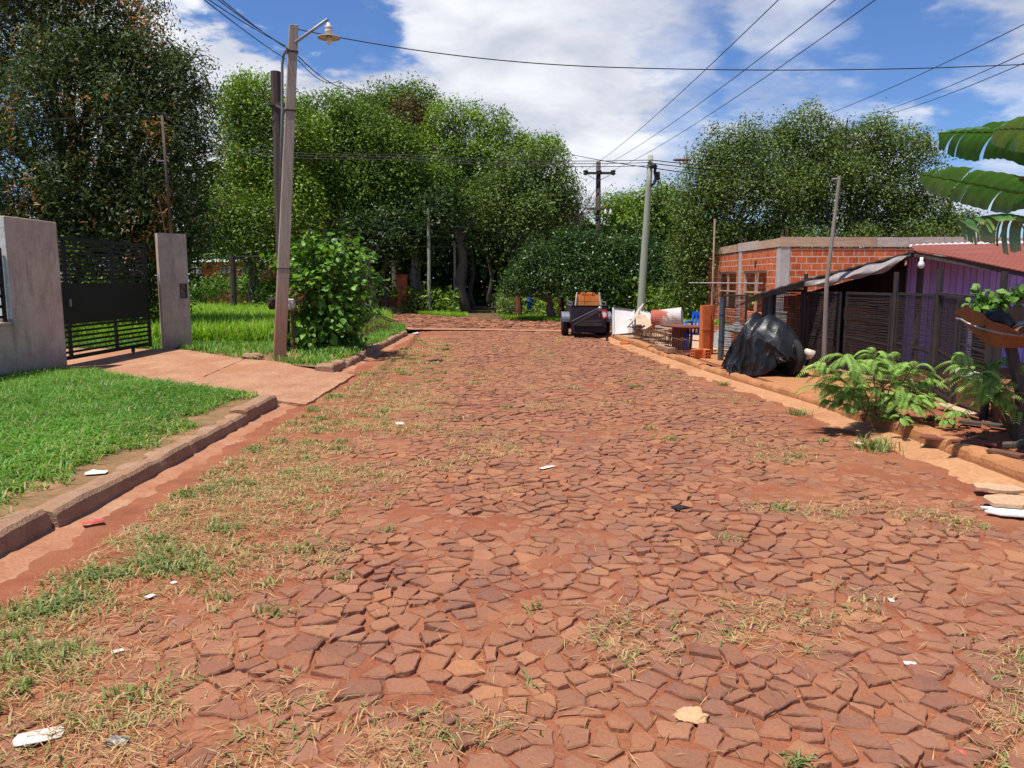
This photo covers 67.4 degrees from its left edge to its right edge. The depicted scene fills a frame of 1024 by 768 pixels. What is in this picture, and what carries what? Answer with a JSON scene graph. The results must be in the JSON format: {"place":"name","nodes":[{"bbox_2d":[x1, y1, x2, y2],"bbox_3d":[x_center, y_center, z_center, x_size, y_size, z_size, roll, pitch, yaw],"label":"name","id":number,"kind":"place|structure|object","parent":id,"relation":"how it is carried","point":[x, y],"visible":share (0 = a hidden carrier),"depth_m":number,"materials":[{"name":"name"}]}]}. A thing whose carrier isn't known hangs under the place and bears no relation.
{"place":"outdoors","nodes":[
{"label":"outdoors","id":0,"kind":"place"},
{"bbox_2d":[0,337,387,517],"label":"verge","id":1,"kind":"structure","parent":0,"point":[111,462],"depth_m":6.36,"materials":[{"name":"soil"}]},
{"bbox_2d":[0,216,66,377],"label":"boundary wall","id":2,"kind":"structure","parent":1,"relation":"on","point":[32,332],"depth_m":11.88,"materials":[{"name":"paint"}]},
{"bbox_2d":[57,227,153,337],"bbox_3d":[-10.733,-2.600,19.042,3.798,3.160,3.222,0,8,0],"label":"garden shrub","id":3,"kind":"object","parent":1,"relation":"on","point":[79,277],"visible":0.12,"depth_m":18.89,"materials":[{"name":"green plant"}]},
{"bbox_2d":[65,335,161,348],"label":"garden grass","id":4,"kind":"structure","parent":1,"relation":"on","point":[154,340],"depth_m":17.02,"materials":[{"name":"plant"}]},
{"bbox_2d":[0,0,257,323],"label":"flushing tree","id":5,"kind":"object","parent":1,"relation":"on","point":[101,204],"visible":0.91,"depth_m":18.71,"materials":[{"name":"green plant"}]},
{"bbox_2d":[0,365,260,518],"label":"lawn","id":6,"kind":"structure","parent":1,"relation":"on","point":[57,417],"depth_m":7.96,"materials":[{"name":"green plant"}]},
{"bbox_2d":[86,215,204,322],"bbox_3d":[-10.095,-2.975,20.670,3.425,3.486,3.361,0,8,0],"label":"garden shrub","id":7,"kind":"object","parent":1,"relation":"on","point":[154,302],"visible":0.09,"depth_m":20.35,"materials":[{"name":"green plant"}]},
{"bbox_2d":[155,233,191,349],"bbox_3d":[-7.272,-1.927,16.526,0.572,2.570,0.230,-6,10,-36],"label":"gatepost","id":8,"kind":"object","parent":1,"relation":"on","point":[173,285],"visible":0.96,"depth_m":16.42,"materials":[{"name":"paint"}]},
{"bbox_2d":[157,112,172,232],"bbox_3d":[-7.317,-4.439,16.188,0.300,2.500,0.068,0,8,0],"label":"service mast","id":9,"kind":"object","parent":8,"relation":"on","point":[166,178],"visible":1,"depth_m":16.17,"materials":[{"name":"brown metal"}]},
{"bbox_2d":[189,278,224,303],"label":"bush","id":10,"kind":"object","parent":1,"relation":"on","point":[205,293],"visible":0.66,"depth_m":33.73,"materials":[{"name":"green plant"}]},
{"bbox_2d":[196,270,229,304],"bbox_3d":[-15.308,-4.855,39.774,2.480,2.100,2.141,-6,10,-36],"label":"bush","id":11,"kind":"object","parent":1,"relation":"on","point":[220,281],"visible":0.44,"depth_m":39.51,"materials":[{"name":"green plant"}]},
{"bbox_2d":[218,273,269,303],"bbox_3d":[-13.530,-4.782,38.649,3.240,2.288,2.316,0,8,0],"label":"bush","id":12,"kind":"object","parent":1,"relation":"on","point":[243,281],"visible":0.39,"depth_m":38.42,"materials":[{"name":"green plant"}]},
{"bbox_2d":[229,255,259,306],"bbox_3d":[-10.648,-3.831,30.764,1.394,2.620,0.269,0,8,0],"label":"post","id":13,"kind":"object","parent":1,"relation":"on","point":[233,288],"visible":0.72,"depth_m":30.63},
{"bbox_2d":[188,177,304,305],"bbox_3d":[-11.263,-5.744,32.628,5.845,5.807,4.321,0,8,0],"label":"tree","id":14,"kind":"object","parent":1,"relation":"on","point":[256,236],"visible":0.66,"depth_m":32.20,"materials":[{"name":"green plant"}]},
{"bbox_2d":[120,321,407,364],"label":"verge grass","id":15,"kind":"structure","parent":1,"relation":"on","point":[324,355],"depth_m":16.14,"materials":[{"name":"plant"}]},
{"bbox_2d":[238,272,291,305],"bbox_3d":[-10.459,-3.830,32.854,2.359,1.934,2.033,-3,8,-19],"label":"bush","id":16,"kind":"object","parent":1,"relation":"on","point":[270,288],"visible":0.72,"depth_m":32.51,"materials":[{"name":"green plant"}]},
{"bbox_2d":[194,61,361,299],"bbox_3d":[-10.974,-8.909,35.592,6.982,11.325,7.469,7,10,42],"label":"tree","id":17,"kind":"object","parent":1,"relation":"on","point":[253,117],"visible":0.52,"depth_m":34.43,"materials":[{"name":"green plant"}]},
{"bbox_2d":[268,70,290,350],"bbox_3d":[-4.739,-3.408,15.780,0.335,5.811,0.558,-3,8,-20],"label":"utility pole","id":18,"kind":"object","parent":1,"relation":"on","point":[275,103],"visible":0.48,"depth_m":15.59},
{"bbox_2d":[273,18,339,359],"bbox_3d":[-3.805,-3.379,14.112,1.652,6.198,0.450,3,8,19],"label":"lamp pole","id":19,"kind":"object","parent":1,"relation":"on","point":[284,242],"visible":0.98,"depth_m":14.17,"materials":[{"name":"concrete"}]},
{"bbox_2d":[298,29,1023,70],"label":"overhead wire","id":20,"kind":"object","parent":19,"relation":"attached to","point":[664,68],"visible":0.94,"depth_m":14.60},
{"bbox_2d":[259,222,389,348],"bbox_3d":[-3.955,-1.895,16.422,2.861,3.131,2.118,0,8,0],"label":"bush","id":21,"kind":"object","parent":1,"relation":"on","point":[332,321],"visible":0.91,"depth_m":16.09,"materials":[{"name":"green plant"}]},
{"bbox_2d":[357,315,398,333],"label":"clump","id":22,"kind":"object","parent":1,"relation":"on","point":[378,322],"visible":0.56,"depth_m":21.34,"materials":[{"name":"plant"}]},
{"bbox_2d":[66,348,355,406],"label":"driveway","id":23,"kind":"structure","parent":0,"point":[292,385],"depth_m":12.69,"materials":[{"name":"concrete"}]},
{"bbox_2d":[57,236,151,359],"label":"gate","id":24,"kind":"structure","parent":23,"relation":"on","point":[92,302],"depth_m":14.48,"materials":[{"name":"metal"}]},
{"bbox_2d":[64,301,397,344],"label":"tall grass","id":25,"kind":"structure","parent":0,"point":[253,323],"depth_m":18.43,"materials":[{"name":"plant"}]},
{"bbox_2d":[270,81,436,289],"bbox_3d":[-7.984,-9.412,38.868,9.213,11.434,6.759,0,8,0],"label":"tree","id":26,"kind":"object","parent":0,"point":[351,121],"visible":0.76,"depth_m":37.73,"materials":[{"name":"green plant"}]},
{"bbox_2d":[151,300,602,367],"bbox_3d":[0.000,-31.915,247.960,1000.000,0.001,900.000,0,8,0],"label":"ground","id":27,"kind":"structure","parent":0,"point":[411,332],"depth_m":26.17,"materials":[{"name":"soil"}]},
{"bbox_2d":[0,394,277,556],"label":"kerb","id":28,"kind":"structure","parent":27,"relation":"on","point":[19,528],"depth_m":5.78,"materials":[{"name":"concrete"}]},
{"bbox_2d":[315,359,345,371],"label":"kerb","id":29,"kind":"structure","parent":27,"relation":"on","point":[336,365],"depth_m":13.27,"materials":[{"name":"concrete"}]},
{"bbox_2d":[344,331,407,366],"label":"kerb","id":30,"kind":"structure","parent":27,"relation":"on","point":[362,355],"depth_m":17.06,"materials":[{"name":"concrete"}]},
{"bbox_2d":[606,332,867,421],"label":"kerb","id":31,"kind":"structure","parent":27,"relation":"on","point":[781,389],"depth_m":12.13,"materials":[{"name":"concrete"}]},
{"bbox_2d":[612,307,634,334],"bbox_3d":[3.118,-1.766,21.473,0.876,0.752,0.469,-3,8,-18],"label":"framed panel","id":32,"kind":"object","parent":31,"relation":"on","point":[621,318],"visible":0.85,"depth_m":21.47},
{"bbox_2d":[627,326,690,354],"bbox_3d":[3.323,-1.033,17.596,0.321,0.301,4.788,-1,8,-5],"label":"rebar cage","id":33,"kind":"object","parent":31,"relation":"on","point":[661,333],"visible":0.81,"depth_m":17.72,"materials":[{"name":"metal"}]},
{"bbox_2d":[707,226,1022,324],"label":"brick house","id":34,"kind":"structure","parent":27,"relation":"on","point":[783,263],"depth_m":22.18,"materials":[{"name":"brick"}]},
{"bbox_2d":[865,412,1023,482],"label":"kerb","id":35,"kind":"structure","parent":27,"relation":"on","point":[1011,467],"depth_m":6.99,"materials":[{"name":"concrete"}]},
{"bbox_2d":[919,434,1000,445],"bbox_3d":[4.198,0.524,7.211,0.646,0.045,0.160,8,11,44],"label":"plank","id":36,"kind":"object","parent":35,"relation":"on","point":[968,440],"visible":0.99,"depth_m":7.13,"materials":[{"name":"wood"}]},
{"bbox_2d":[71,282,703,321],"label":"forest floor","id":37,"kind":"structure","parent":0,"point":[479,311],"depth_m":39.46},
{"bbox_2d":[192,254,306,304],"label":"house","id":38,"kind":"structure","parent":37,"relation":"on","point":[225,271],"depth_m":47.52,"materials":[{"name":"red brick"}]},
{"bbox_2d":[297,275,408,312],"bbox_3d":[-8.148,-4.559,38.944,7.374,1.941,0.811,4,8,24],"label":"brick gatepost","id":39,"kind":"object","parent":37,"relation":"on","point":[400,283],"visible":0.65,"depth_m":37.55,"materials":[{"name":"brick"}]},
{"bbox_2d":[320,200,421,307],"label":"slender tree","id":40,"kind":"object","parent":37,"relation":"on","point":[370,231],"visible":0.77,"depth_m":35.87,"materials":[{"name":"green plant"}]},
{"bbox_2d":[337,195,436,311],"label":"slender tree","id":41,"kind":"object","parent":37,"relation":"on","point":[396,214],"visible":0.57,"depth_m":36.89,"materials":[{"name":"green plant"}]},
{"bbox_2d":[330,71,450,297],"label":"tree","id":42,"kind":"object","parent":37,"relation":"on","point":[381,96],"visible":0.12,"depth_m":43.61,"materials":[{"name":"green plant"}]},
{"bbox_2d":[381,87,448,293],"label":"tree","id":43,"kind":"object","parent":37,"relation":"on","point":[411,110],"visible":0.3,"depth_m":41.91,"materials":[{"name":"green plant"}]},
{"bbox_2d":[379,187,452,308],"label":"slender tree","id":44,"kind":"object","parent":37,"relation":"on","point":[411,201],"visible":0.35,"depth_m":37.91,"materials":[{"name":"green plant"}]},
{"bbox_2d":[427,208,430,310],"bbox_3d":[-3.996,-5.857,36.746,0.217,5.019,0.176,0,8,0],"label":"post","id":45,"kind":"object","parent":37,"relation":"on","point":[428,266],"visible":0.79,"depth_m":36.71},
{"bbox_2d":[356,148,504,292],"bbox_3d":[-4.682,-8.109,40.072,8.642,8.521,5.105,0,8,0],"label":"tree","id":46,"kind":"object","parent":37,"relation":"on","point":[449,170],"visible":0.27,"depth_m":39.46,"materials":[{"name":"green plant"}]},
{"bbox_2d":[400,174,489,312],"bbox_3d":[-3.261,-6.761,37.583,4.386,6.641,4.586,2,8,15],"label":"slender tree","id":47,"kind":"object","parent":37,"relation":"on","point":[450,212],"visible":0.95,"depth_m":36.81,"materials":[{"name":"green plant"}]},
{"bbox_2d":[157,143,764,304],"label":"woods","id":48,"kind":"object","parent":37,"relation":"on","point":[480,287],"visible":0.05,"depth_m":48.63,"materials":[{"name":"green plant"}]},
{"bbox_2d":[421,207,520,308],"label":"slender tree","id":49,"kind":"object","parent":37,"relation":"on","point":[470,289],"visible":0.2,"depth_m":42.41,"materials":[{"name":"green plant"}]},
{"bbox_2d":[414,92,576,290],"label":"tree","id":50,"kind":"object","parent":37,"relation":"on","point":[480,142],"visible":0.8,"depth_m":40.26,"materials":[{"name":"green plant"}]},
{"bbox_2d":[470,210,532,306],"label":"slender tree","id":51,"kind":"object","parent":37,"relation":"on","point":[490,288],"visible":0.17,"depth_m":45.35,"materials":[{"name":"green plant"}]},
{"bbox_2d":[486,292,526,316],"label":"shrub","id":52,"kind":"object","parent":37,"relation":"on","point":[508,309],"visible":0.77,"depth_m":32.65,"materials":[{"name":"green plant"}]},
{"bbox_2d":[261,276,754,318],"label":"undergrowth","id":53,"kind":"object","parent":37,"relation":"on","point":[440,303],"visible":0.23,"depth_m":35.59,"materials":[{"name":"green plant"}]},
{"bbox_2d":[436,132,597,310],"bbox_3d":[0.378,-8.249,38.771,8.530,9.161,5.940,0,8,0],"label":"tree","id":54,"kind":"object","parent":37,"relation":"on","point":[509,191],"visible":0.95,"depth_m":38.15,"materials":[{"name":"green plant"}]},
{"bbox_2d":[489,220,597,317],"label":"hedge tree","id":55,"kind":"object","parent":37,"relation":"on","point":[550,275],"visible":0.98,"depth_m":30.30,"materials":[{"name":"green plant"}]},
{"bbox_2d":[412,309,727,324],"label":"grass","id":56,"kind":"structure","parent":37,"relation":"on","point":[511,316],"depth_m":31.91,"materials":[{"name":"plant"}]},
{"bbox_2d":[536,179,611,294],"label":"tree","id":57,"kind":"object","parent":37,"relation":"on","point":[576,214],"visible":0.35,"depth_m":39.80,"materials":[{"name":"green plant"}]},
{"bbox_2d":[542,219,638,312],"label":"hedge tree","id":58,"kind":"object","parent":37,"relation":"on","point":[597,283],"visible":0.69,"depth_m":30.98,"materials":[{"name":"green plant"}]},
{"bbox_2d":[583,162,615,238],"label":"crossarm pole","id":59,"kind":"object","parent":37,"relation":"on","point":[598,172],"visible":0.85,"depth_m":41.83,"materials":[{"name":"metal"}]},
{"bbox_2d":[586,183,641,226],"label":"tree","id":60,"kind":"object","parent":37,"relation":"on","point":[617,200],"visible":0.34,"depth_m":51.83,"materials":[{"name":"green plant"}]},
{"bbox_2d":[591,219,665,311],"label":"hedge tree","id":61,"kind":"object","parent":37,"relation":"on","point":[631,244],"visible":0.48,"depth_m":31.89,"materials":[{"name":"green plant"}]},
{"bbox_2d":[613,174,690,277],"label":"tree","id":62,"kind":"object","parent":37,"relation":"on","point":[655,207],"visible":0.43,"depth_m":48.14,"materials":[{"name":"green plant"}]},
{"bbox_2d":[627,232,697,309],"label":"hedge tree","id":63,"kind":"object","parent":37,"relation":"on","point":[659,257],"visible":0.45,"depth_m":35.01,"materials":[{"name":"green plant"}]},
{"bbox_2d":[649,109,842,315],"bbox_3d":[8.932,-6.494,29.616,6.939,8.106,6.251,4,9,30],"label":"tree","id":64,"kind":"object","parent":37,"relation":"on","point":[724,195],"visible":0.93,"depth_m":28.81,"materials":[{"name":"green plant"}]},
{"bbox_2d":[730,92,979,284],"bbox_3d":[13.086,-6.884,29.967,10.598,8.832,6.543,-3,8,-24],"label":"tree","id":65,"kind":"object","parent":37,"relation":"on","point":[900,210],"visible":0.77,"depth_m":29.60,"materials":[{"name":"green plant"}]},
{"bbox_2d":[921,160,996,241],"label":"tree","id":66,"kind":"object","parent":37,"relation":"on","point":[968,214],"visible":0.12,"depth_m":36.91,"materials":[{"name":"green plant"}]},
{"bbox_2d":[0,331,1023,767],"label":"road","id":67,"kind":"structure","parent":0,"point":[934,583],"depth_m":3.93,"materials":[{"name":"stone"}]},
{"bbox_2d":[13,726,64,746],"bbox_3d":[-1.679,1.245,2.726,0.160,0.014,0.090,-3,8,-19],"label":"paper scrap","id":68,"kind":"object","parent":67,"relation":"on","point":[29,739],"visible":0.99,"depth_m":2.71,"materials":[{"name":"paper"}]},
{"bbox_2d":[0,334,416,582],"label":"gutter","id":69,"kind":"object","parent":67,"relation":"on","point":[14,563],"visible":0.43,"depth_m":5.74,"materials":[{"name":"concrete"}]},
{"bbox_2d":[0,339,833,712],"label":"green tufts","id":70,"kind":"object","parent":67,"relation":"on","point":[160,563],"visible":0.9,"depth_m":4.22,"materials":[{"name":"green plant"}]},
{"bbox_2d":[0,336,1023,767],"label":"dry grass","id":71,"kind":"structure","parent":67,"relation":"on","point":[336,512],"depth_m":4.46,"materials":[{"name":"plant"}]},
{"bbox_2d":[560,292,611,334],"bbox_3d":[2.151,-1.980,21.875,1.440,1.264,3.115,0,8,0],"label":"utility trailer","id":72,"kind":"object","parent":67,"relation":"on","point":[575,317],"visible":0.98,"depth_m":21.55,"materials":[{"name":"black paint"}]},
{"bbox_2d":[673,706,709,723],"bbox_3d":[0.667,1.235,2.860,0.124,0.039,0.116,5,9,32],"label":"yellow stone","id":73,"kind":"object","parent":67,"relation":"on","point":[693,715],"visible":0.99,"depth_m":2.84,"materials":[{"name":"stone"}]},
{"bbox_2d":[779,747,822,767],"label":"weed tuft","id":74,"kind":"object","parent":67,"relation":"on","point":[797,762],"visible":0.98,"depth_m":2.58,"materials":[{"name":"green plant"}]},
{"bbox_2d":[598,335,1023,495],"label":"gutter","id":75,"kind":"object","parent":67,"relation":"on","point":[964,471],"visible":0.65,"depth_m":8.28,"materials":[{"name":"concrete"}]},
{"bbox_2d":[834,431,920,454],"bbox_3d":[3.587,0.553,7.491,0.794,0.178,0.539,-3,8,-20],"label":"weed tuft","id":76,"kind":"object","parent":75,"relation":"on","point":[877,442],"visible":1,"depth_m":7.45,"materials":[{"name":"green plant"}]},
{"bbox_2d":[973,483,1023,493],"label":"plaster slab","id":77,"kind":"object","parent":75,"relation":"on","point":[1000,488],"depth_m":5.82,"materials":[{"name":"concrete"}]},
{"bbox_2d":[980,506,1023,517],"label":"plaster slab","id":78,"kind":"object","parent":67,"relation":"on","point":[1007,512],"depth_m":5.35,"materials":[{"name":"white plastic"}]},
{"bbox_2d":[983,494,1023,508],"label":"plaster slab","id":79,"kind":"object","parent":78,"relation":"on","point":[1006,501],"depth_m":5.49,"materials":[{"name":"concrete"}]},
{"bbox_2d":[0,0,1023,281],"label":"sky","id":80,"kind":"structure","parent":0,"point":[595,110],"materials":[{"name":"blue"}]},
{"bbox_2d":[401,317,715,330],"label":"cross street","id":81,"kind":"structure","parent":0,"point":[466,327],"depth_m":24.98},
{"bbox_2d":[390,312,718,331],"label":"cross street stones","id":82,"kind":"object","parent":81,"relation":"on","point":[411,320],"visible":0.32,"depth_m":28.80,"materials":[{"name":"stone"}]},
{"bbox_2d":[406,327,715,332],"bbox_3d":[-2.806,-2.404,29.589,33.262,0.001,7.800,6,10,40],"label":"junction strip","id":83,"kind":"object","parent":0,"point":[490,329],"visible":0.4,"depth_m":24.89,"materials":[{"name":"concrete"}]},
{"bbox_2d":[621,333,726,349],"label":"sand yard","id":84,"kind":"structure","parent":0,"point":[695,341],"depth_m":19.69,"materials":[{"name":"sand"}]},
{"bbox_2d":[632,325,689,343],"bbox_3d":[3.673,-1.183,18.771,0.408,0.282,4.311,-1,8,-6],"label":"rebar cage","id":85,"kind":"object","parent":84,"relation":"on","point":[652,334],"visible":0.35,"depth_m":19.54,"materials":[{"name":"metal"}]},
{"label":"plank","id":86,"kind":"object","parent":85,"relation":"on","visible":0},
{"bbox_2d":[654,325,671,328],"bbox_3d":[3.694,-1.376,18.534,0.200,0.080,1.535,-2,8,-12],"label":"plank","id":87,"kind":"object","parent":86,"relation":"on","point":[657,326],"visible":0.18,"depth_m":18.50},
{"bbox_2d":[650,307,682,327],"bbox_3d":[3.822,-1.637,18.948,0.783,0.542,0.490,2,8,17],"label":"steel drum","id":88,"kind":"object","parent":87,"relation":"on","point":[668,316],"visible":0.87,"depth_m":18.78,"materials":[{"name":"metal"}]},
{"bbox_2d":[673,348,926,407],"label":"footpath","id":89,"kind":"structure","parent":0,"point":[780,377],"depth_m":11.76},
{"bbox_2d":[660,324,699,352],"bbox_3d":[3.604,-0.990,16.416,0.899,0.582,0.895,0,8,0],"label":"cable spool","id":90,"kind":"object","parent":89,"relation":"on","point":[678,330],"visible":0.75,"depth_m":16.24},
{"bbox_2d":[720,312,815,375],"bbox_3d":[4.149,-0.671,12.517,1.315,0.999,1.336,0,8,0],"label":"covered motorcycle","id":91,"kind":"object","parent":89,"relation":"on","point":[761,344],"visible":0.99,"depth_m":12.11,"materials":[{"name":"black plastic"}]},
{"bbox_2d":[802,366,888,383],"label":"fence plinth","id":92,"kind":"structure","parent":89,"relation":"on","point":[844,371],"depth_m":12.28,"materials":[{"name":"concrete"}]},
{"bbox_2d":[717,269,1023,422],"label":"fence","id":93,"kind":"object","parent":92,"relation":"on","point":[935,352],"visible":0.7,"depth_m":11.12,"materials":[{"name":"metal"}]},
{"bbox_2d":[644,332,1023,460],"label":"verge","id":94,"kind":"structure","parent":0,"point":[977,429],"depth_m":8.42,"materials":[{"name":"soil"}]},
{"bbox_2d":[637,155,661,327],"bbox_3d":[3.941,-3.954,22.197,0.665,5.170,0.298,4,9,28],"label":"greenish pole","id":95,"kind":"object","parent":94,"relation":"on","point":[643,262],"visible":0.95,"depth_m":22.14,"materials":[{"name":"concrete"}]},
{"bbox_2d":[206,148,651,163],"bbox_3d":[-3.333,-7.182,24.077,15.327,1.166,0.175,2,8,17],"label":"overhead wire","id":96,"kind":"object","parent":95,"relation":"attached to","point":[468,161],"visible":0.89,"depth_m":23.28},
{"bbox_2d":[218,147,643,160],"bbox_3d":[-3.331,-7.259,24.066,15.321,1.179,0.175,2,8,17],"label":"overhead wire","id":97,"kind":"object","parent":95,"relation":"attached to","point":[425,156],"visible":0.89,"depth_m":24.06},
{"bbox_2d":[213,152,650,166],"bbox_3d":[-3.439,-7.099,24.104,15.542,1.170,0.208,2,8,17],"label":"overhead wire","id":98,"kind":"object","parent":95,"relation":"attached to","point":[446,162],"visible":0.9,"depth_m":23.68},
{"bbox_2d":[821,176,840,374],"bbox_3d":[5.050,-1.632,12.191,0.171,3.254,0.080,0,8,0],"label":"service pole","id":99,"kind":"object","parent":94,"relation":"on","point":[825,316],"visible":0.85,"depth_m":12.15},
{"bbox_2d":[843,307,877,358],"bbox_3d":[6.697,-0.989,14.815,0.584,0.982,0.291,0,8,0],"label":"brick stack","id":100,"kind":"object","parent":94,"relation":"on","point":[858,320],"visible":0.27,"depth_m":14.70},
{"bbox_2d":[794,347,949,423],"bbox_3d":[3.888,0.030,8.114,1.800,0.835,1.067,-4,9,-28],"label":"feathery shrub","id":101,"kind":"object","parent":94,"relation":"on","point":[856,394],"visible":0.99,"depth_m":8.08,"materials":[{"name":"green plant"}]},
{"bbox_2d":[736,241,1023,367],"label":"wooden shed","id":102,"kind":"structure","parent":94,"relation":"on","point":[965,266],"depth_m":13.30,"materials":[{"name":"purple wood"}]},
{"bbox_2d":[869,395,1023,457],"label":"rubble","id":103,"kind":"object","parent":94,"relation":"on","point":[933,417],"visible":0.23,"depth_m":7.93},
{"bbox_2d":[934,407,968,427],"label":"seedling","id":104,"kind":"object","parent":94,"relation":"on","point":[954,414],"visible":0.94,"depth_m":7.83,"materials":[{"name":"green plant"}]},
{"bbox_2d":[919,116,1023,254],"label":"banana plant","id":105,"kind":"object","parent":94,"relation":"on","point":[980,189],"visible":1,"depth_m":6.55,"materials":[{"name":"green plant"}]},
{"bbox_2d":[933,352,1023,439],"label":"feathery shrub","id":106,"kind":"object","parent":94,"relation":"on","point":[989,392],"visible":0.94,"depth_m":7.01,"materials":[{"name":"green plant"}]},
{"bbox_2d":[955,304,1023,448],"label":"planter","id":107,"kind":"object","parent":94,"relation":"on","point":[1008,339],"visible":0.92,"depth_m":6.98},
{"bbox_2d":[979,310,1016,331],"bbox_3d":[4.349,-0.563,6.902,0.300,0.216,0.288,0,8,0],"label":"rubbish bag","id":108,"kind":"object","parent":107,"relation":"in","point":[1002,317],"visible":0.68,"depth_m":6.80,"materials":[{"name":"black plastic"}]},
{"bbox_2d":[993,271,1008,385],"bbox_3d":[6.096,-0.525,9.617,0.078,1.752,0.078,3,8,22],"label":"round post","id":109,"kind":"object","parent":94,"relation":"on","point":[1003,285],"visible":0.35,"depth_m":9.52,"materials":[{"name":"metal"}]},
{"bbox_2d":[961,283,1023,313],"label":"potted plant","id":110,"kind":"object","parent":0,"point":[990,302],"visible":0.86,"depth_m":7.84,"materials":[{"name":"green plant"}]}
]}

